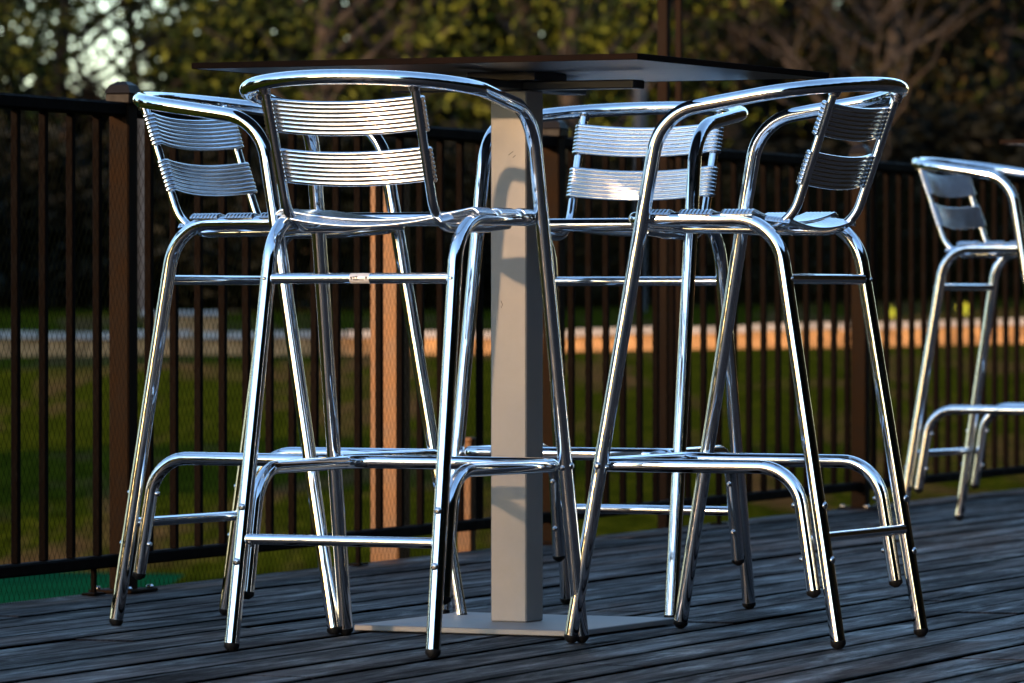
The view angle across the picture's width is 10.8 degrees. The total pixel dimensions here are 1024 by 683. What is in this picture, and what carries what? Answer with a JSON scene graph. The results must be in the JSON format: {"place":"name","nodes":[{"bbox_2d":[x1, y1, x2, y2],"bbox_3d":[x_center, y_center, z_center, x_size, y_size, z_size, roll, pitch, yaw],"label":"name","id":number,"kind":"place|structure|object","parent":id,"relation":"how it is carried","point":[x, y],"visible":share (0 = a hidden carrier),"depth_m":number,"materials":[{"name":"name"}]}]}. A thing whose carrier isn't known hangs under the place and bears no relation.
{"place":"outdoors","nodes":[
{"label":"outdoors","id":0,"kind":"place"},
{"bbox_2d":[0,0,840,94],"label":"sky","id":1,"kind":"structure","parent":0,"point":[104,6],"materials":[{"name":"white"}]},
{"bbox_2d":[0,284,1023,583],"bbox_3d":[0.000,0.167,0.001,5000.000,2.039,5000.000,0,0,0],"label":"ground","id":2,"kind":"structure","parent":0,"point":[208,474],"depth_m":33.83,"materials":[{"name":"green plant"}]},
{"bbox_2d":[0,0,83,92],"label":"dark tree","id":3,"kind":"object","parent":2,"relation":"on","point":[9,69],"visible":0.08,"depth_m":73.56,"materials":[{"name":"green plant"}]},
{"bbox_2d":[0,0,88,141],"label":"broadleaf tree","id":4,"kind":"object","parent":2,"relation":"on","point":[23,64],"visible":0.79,"depth_m":56.60,"materials":[{"name":"green plant"}]},
{"bbox_2d":[0,118,107,292],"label":"dark shrub","id":5,"kind":"object","parent":2,"relation":"on","point":[1,129],"visible":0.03,"depth_m":55.13,"materials":[{"name":"green plant"}]},
{"bbox_2d":[0,72,139,188],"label":"dark shrub","id":6,"kind":"object","parent":2,"relation":"on","point":[78,117],"visible":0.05,"depth_m":61.40,"materials":[{"name":"green plant"}]},
{"bbox_2d":[0,572,184,602],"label":"court","id":7,"kind":"object","parent":2,"relation":"on","point":[54,587],"visible":0.28,"depth_m":20.61,"materials":[{"name":"green"}]},
{"bbox_2d":[0,116,188,308],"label":"dark shrub","id":8,"kind":"object","parent":2,"relation":"on","point":[51,224],"visible":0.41,"depth_m":54.01,"materials":[{"name":"green plant"}]},
{"bbox_2d":[0,0,240,122],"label":"broadleaf tree","id":9,"kind":"object","parent":2,"relation":"on","point":[99,16],"visible":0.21,"depth_m":63.38,"materials":[{"name":"green plant"}]},
{"bbox_2d":[0,13,261,144],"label":"bare tree","id":10,"kind":"object","parent":2,"relation":"on","point":[93,74],"visible":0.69,"depth_m":57.94,"materials":[{"name":"brown plant"}]},
{"bbox_2d":[9,0,272,91],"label":"broadleaf tree","id":11,"kind":"object","parent":2,"relation":"on","point":[123,28],"visible":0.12,"depth_m":65.95,"materials":[{"name":"green plant"}]},
{"bbox_2d":[140,119,143,314],"bbox_3d":[-3.560,-1.266,52.192,0.081,2.227,0.081,0,0,-17],"label":"steel post","id":12,"kind":"object","parent":2,"relation":"on","point":[141,212],"visible":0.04,"depth_m":52.15,"materials":[{"name":"black metal"}]},
{"bbox_2d":[6,117,308,305],"bbox_3d":[-3.611,-1.254,55.554,3.973,2.324,3.896,0,0,3],"label":"dark shrub","id":13,"kind":"object","parent":2,"relation":"on","point":[105,137],"visible":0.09,"depth_m":54.80,"materials":[{"name":"green plant"}]},
{"bbox_2d":[141,311,217,337],"bbox_3d":[-2.780,0.027,45.601,0.700,0.565,0.560,0,0,-5],"label":"block planter","id":14,"kind":"object","parent":2,"relation":"on","point":[206,324],"visible":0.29,"depth_m":45.35,"materials":[{"name":"concrete"}]},
{"bbox_2d":[135,39,371,100],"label":"dark shrub","id":15,"kind":"object","parent":2,"relation":"on","point":[213,75],"visible":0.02,"depth_m":65.05,"materials":[{"name":"green plant"}]},
{"bbox_2d":[75,126,448,312],"bbox_3d":[-2.304,-1.220,54.434,4.184,2.351,4.102,0,0,-18],"label":"dark shrub","id":16,"kind":"object","parent":2,"relation":"on","point":[260,238],"visible":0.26,"depth_m":53.55,"materials":[{"name":"green plant"}]},
{"bbox_2d":[184,88,348,200],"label":"dark shrub","id":17,"kind":"object","parent":2,"relation":"on","point":[210,94],"depth_m":62.66,"materials":[{"name":"green plant"}]},
{"bbox_2d":[117,0,508,267],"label":"broadleaf tree","id":18,"kind":"object","parent":2,"relation":"on","point":[325,34],"visible":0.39,"depth_m":57.10,"materials":[{"name":"green plant"}]},
{"bbox_2d":[371,183,411,561],"bbox_3d":[-0.293,0.387,12.993,0.084,1.554,0.084,0,0,22],"label":"timber post","id":19,"kind":"object","parent":2,"relation":"on","point":[390,400],"visible":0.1,"depth_m":12.96,"materials":[{"name":"brown wood"}]},
{"bbox_2d":[140,0,654,84],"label":"dark tree","id":20,"kind":"object","parent":2,"relation":"on","point":[280,47],"visible":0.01,"depth_m":73.65,"materials":[{"name":"green plant"}]},
{"bbox_2d":[177,0,653,130],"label":"broadleaf tree","id":21,"kind":"object","parent":2,"relation":"on","point":[372,42],"visible":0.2,"depth_m":60.08,"materials":[{"name":"green plant"}]},
{"bbox_2d":[253,108,612,309],"bbox_3d":[-0.918,-1.265,55.428,4.024,2.399,3.945,0,1,-39],"label":"dark shrub","id":22,"kind":"object","parent":2,"relation":"on","point":[486,125],"visible":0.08,"depth_m":54.37,"materials":[{"name":"green plant"}]},
{"bbox_2d":[458,437,475,551],"bbox_3d":[-0.113,0.700,13.455,0.040,0.922,0.040,0,0,22],"label":"timber post","id":23,"kind":"object","parent":2,"relation":"on","point":[467,442],"visible":0.32,"depth_m":13.44,"materials":[{"name":"brown wood"}]},
{"bbox_2d":[335,50,656,154],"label":"dark shrub","id":24,"kind":"object","parent":2,"relation":"on","point":[474,116],"visible":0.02,"depth_m":62.30,"materials":[{"name":"green plant"}]},
{"bbox_2d":[0,318,1023,356],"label":"retaining wall","id":25,"kind":"structure","parent":2,"relation":"on","point":[215,345],"depth_m":44.80,"materials":[{"name":"stone"}]},
{"bbox_2d":[337,0,750,103],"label":"broadleaf tree","id":26,"kind":"object","parent":2,"relation":"on","point":[508,26],"visible":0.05,"depth_m":65.90,"materials":[{"name":"green plant"}]},
{"bbox_2d":[409,124,715,308],"bbox_3d":[0.429,-1.130,54.571,3.628,2.119,3.700,0,0,25],"label":"dark shrub","id":27,"kind":"object","parent":2,"relation":"on","point":[581,252],"visible":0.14,"depth_m":53.92,"materials":[{"name":"green plant"}]},
{"bbox_2d":[333,0,805,170],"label":"broadleaf tree","id":28,"kind":"object","parent":2,"relation":"on","point":[574,30],"visible":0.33,"depth_m":56.55,"materials":[{"name":"green plant"}]},
{"bbox_2d":[447,0,778,60],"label":"dark tree","id":29,"kind":"object","parent":2,"relation":"on","point":[512,43],"visible":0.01,"depth_m":75.48,"materials":[{"name":"green plant"}]},
{"bbox_2d":[634,82,645,311],"bbox_3d":[1.240,-1.398,52.191,0.106,2.422,0.106,0,0,-17],"label":"steel post","id":30,"kind":"object","parent":2,"relation":"on","point":[639,96],"depth_m":52.15,"materials":[{"name":"brown metal"}]},
{"bbox_2d":[657,0,669,528],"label":"tall post","id":31,"kind":"object","parent":2,"relation":"on","point":[663,37],"depth_m":15.34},
{"bbox_2d":[675,0,682,377],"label":"tall post","id":32,"kind":"object","parent":2,"relation":"on","point":[678,42],"depth_m":15.44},
{"bbox_2d":[565,115,828,301],"bbox_3d":[1.776,-1.275,55.562,3.848,2.286,3.773,0,0,26],"label":"dark shrub","id":33,"kind":"object","parent":2,"relation":"on","point":[746,139],"visible":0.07,"depth_m":55.16,"materials":[{"name":"green plant"}]},
{"bbox_2d":[601,66,798,112],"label":"dark shrub","id":34,"kind":"object","parent":2,"relation":"on","point":[720,85],"visible":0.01,"depth_m":66.40,"materials":[{"name":"green plant"}]},
{"bbox_2d":[583,85,836,269],"bbox_3d":[1.952,-1.699,62.973,4.978,2.608,5.078,0,0,-31],"label":"dark shrub","id":35,"kind":"object","parent":2,"relation":"on","point":[693,119],"depth_m":62.27,"materials":[{"name":"green plant"}]},
{"bbox_2d":[461,0,963,93],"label":"broadleaf tree","id":36,"kind":"object","parent":2,"relation":"on","point":[787,14],"visible":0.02,"depth_m":69.46,"materials":[{"name":"green plant"}]},
{"bbox_2d":[514,0,945,146],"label":"broadleaf tree","id":37,"kind":"object","parent":2,"relation":"on","point":[744,43],"visible":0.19,"depth_m":59.47,"materials":[{"name":"green plant"}]},
{"bbox_2d":[629,128,988,305],"bbox_3d":[3.036,-1.167,54.498,3.573,1.999,3.644,0,0,-20],"label":"dark shrub","id":38,"kind":"object","parent":2,"relation":"on","point":[802,147],"visible":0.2,"depth_m":53.89,"materials":[{"name":"green plant"}]},
{"bbox_2d":[689,0,994,195],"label":"bare tree","id":39,"kind":"object","parent":2,"relation":"on","point":[789,65],"visible":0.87,"depth_m":53.31,"materials":[{"name":"brown plant"}]},
{"bbox_2d":[696,56,990,135],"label":"dark shrub","id":40,"kind":"object","parent":2,"relation":"on","point":[778,105],"visible":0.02,"depth_m":65.81,"materials":[{"name":"green plant"}]},
{"bbox_2d":[671,0,1023,90],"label":"dark tree","id":41,"kind":"object","parent":2,"relation":"on","point":[1014,14],"depth_m":72.53,"materials":[{"name":"green plant"}]},
{"bbox_2d":[683,0,1023,287],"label":"gum tree","id":42,"kind":"object","parent":2,"relation":"on","point":[888,57],"visible":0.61,"depth_m":57.66,"materials":[{"name":"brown plant"}]},
{"bbox_2d":[689,0,1023,83],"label":"gum tree","id":43,"kind":"object","parent":2,"relation":"on","point":[756,59],"visible":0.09,"depth_m":66.93,"materials":[{"name":"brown plant"}]},
{"bbox_2d":[744,68,990,233],"bbox_3d":[4.554,-1.818,62.990,5.355,2.768,5.462,0,0,-14],"label":"dark shrub","id":44,"kind":"object","parent":2,"relation":"on","point":[805,129],"visible":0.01,"depth_m":62.31,"materials":[{"name":"green plant"}]},
{"bbox_2d":[756,87,1023,298],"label":"dark shrub","id":45,"kind":"object","parent":2,"relation":"on","point":[910,141],"visible":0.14,"depth_m":54.62,"materials":[{"name":"green plant"}]},
{"bbox_2d":[890,306,895,321],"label":"yellow flower clump","id":46,"kind":"object","parent":2,"relation":"on","point":[892,310],"visible":0.32,"depth_m":45.32,"materials":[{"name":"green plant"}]},
{"bbox_2d":[794,0,1023,74],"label":"broadleaf tree","id":47,"kind":"object","parent":2,"relation":"on","point":[1018,37],"visible":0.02,"depth_m":71.72,"materials":[{"name":"green plant"}]},
{"bbox_2d":[836,0,1023,133],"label":"gum tree","id":48,"kind":"object","parent":2,"relation":"on","point":[1008,46],"visible":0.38,"depth_m":58.91,"materials":[{"name":"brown plant"}]},
{"bbox_2d":[892,87,1023,297],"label":"dark shrub","id":49,"kind":"object","parent":2,"relation":"on","point":[968,146],"visible":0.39,"depth_m":54.45,"materials":[{"name":"green plant"}]},
{"bbox_2d":[956,304,968,318],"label":"yellow flower clump","id":50,"kind":"object","parent":2,"relation":"on","point":[965,310],"visible":0.38,"depth_m":45.33,"materials":[{"name":"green plant"}]},
{"bbox_2d":[918,41,1023,103],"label":"dark shrub","id":51,"kind":"object","parent":2,"relation":"on","point":[1017,66],"depth_m":66.51,"materials":[{"name":"green plant"}]},
{"bbox_2d":[950,2,1023,111],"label":"broadleaf tree","id":52,"kind":"object","parent":2,"relation":"on","point":[1018,52],"visible":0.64,"depth_m":58.34,"materials":[{"name":"green plant"}]},
{"bbox_2d":[965,71,1023,107],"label":"dark shrub","id":53,"kind":"object","parent":2,"relation":"on","point":[1015,72],"visible":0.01,"depth_m":62.95,"materials":[{"name":"green plant"}]},
{"bbox_2d":[984,16,1023,35],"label":"bare tree","id":54,"kind":"object","parent":2,"relation":"on","point":[1011,28],"visible":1,"depth_m":53.44,"materials":[{"name":"brown plant"}]},
{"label":"deck frame","id":55,"kind":"structure","parent":2,"relation":"on","visible":0},
{"bbox_2d":[0,489,1023,682],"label":"deck","id":56,"kind":"structure","parent":55,"relation":"on","point":[971,569],"depth_m":10.19,"materials":[{"name":"grey wood"}]},
{"bbox_2d":[109,92,466,633],"bbox_3d":[-0.437,0.030,10.188,0.541,1.010,0.506,0,0,28],"label":"bar stool","id":57,"kind":"object","parent":56,"relation":"on","point":[219,131],"visible":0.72,"depth_m":10.11,"materials":[{"name":"metal"}]},
{"bbox_2d":[224,69,588,657],"bbox_3d":[-0.204,0.035,9.526,0.506,1.010,0.540,0,0,27],"label":"bar stool","id":58,"kind":"object","parent":56,"relation":"on","point":[314,168],"visible":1,"depth_m":9.42,"materials":[{"name":"metal"}]},
{"bbox_2d":[192,53,828,636],"bbox_3d":[0.009,0.011,10.066,0.894,1.043,0.894,0,0,25],"label":"bar table","id":59,"kind":"object","parent":56,"relation":"on","point":[530,81],"visible":0.77,"depth_m":10.03,"materials":[{"name":"silver metal"}]},
{"bbox_2d":[0,81,1023,604],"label":"railing","id":60,"kind":"object","parent":56,"relation":"on","point":[120,109],"visible":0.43,"depth_m":12.80,"materials":[{"name":"brown metal"}]},
{"bbox_2d":[443,102,755,617],"bbox_3d":[0.190,0.028,10.558,0.506,1.010,0.540,0,0,25],"label":"bar stool","id":61,"kind":"object","parent":56,"relation":"on","point":[693,182],"visible":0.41,"depth_m":10.63,"materials":[{"name":"metal"}]},
{"bbox_2d":[564,77,928,648],"bbox_3d":[0.441,0.033,9.745,0.540,1.010,0.506,0,0,26],"label":"bar stool","id":62,"kind":"object","parent":56,"relation":"on","point":[859,118],"visible":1,"depth_m":9.62,"materials":[{"name":"metal"}]},
{"bbox_2d":[904,157,1023,519],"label":"bar stool","id":63,"kind":"object","parent":56,"relation":"on","point":[971,217],"visible":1,"depth_m":14.72,"materials":[{"name":"metal"}]},
{"bbox_2d":[1000,139,1023,145],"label":"bar table","id":64,"kind":"object","parent":56,"relation":"on","point":[1015,142],"visible":1,"depth_m":14.49,"materials":[{"name":"brown metal"}]}
]}

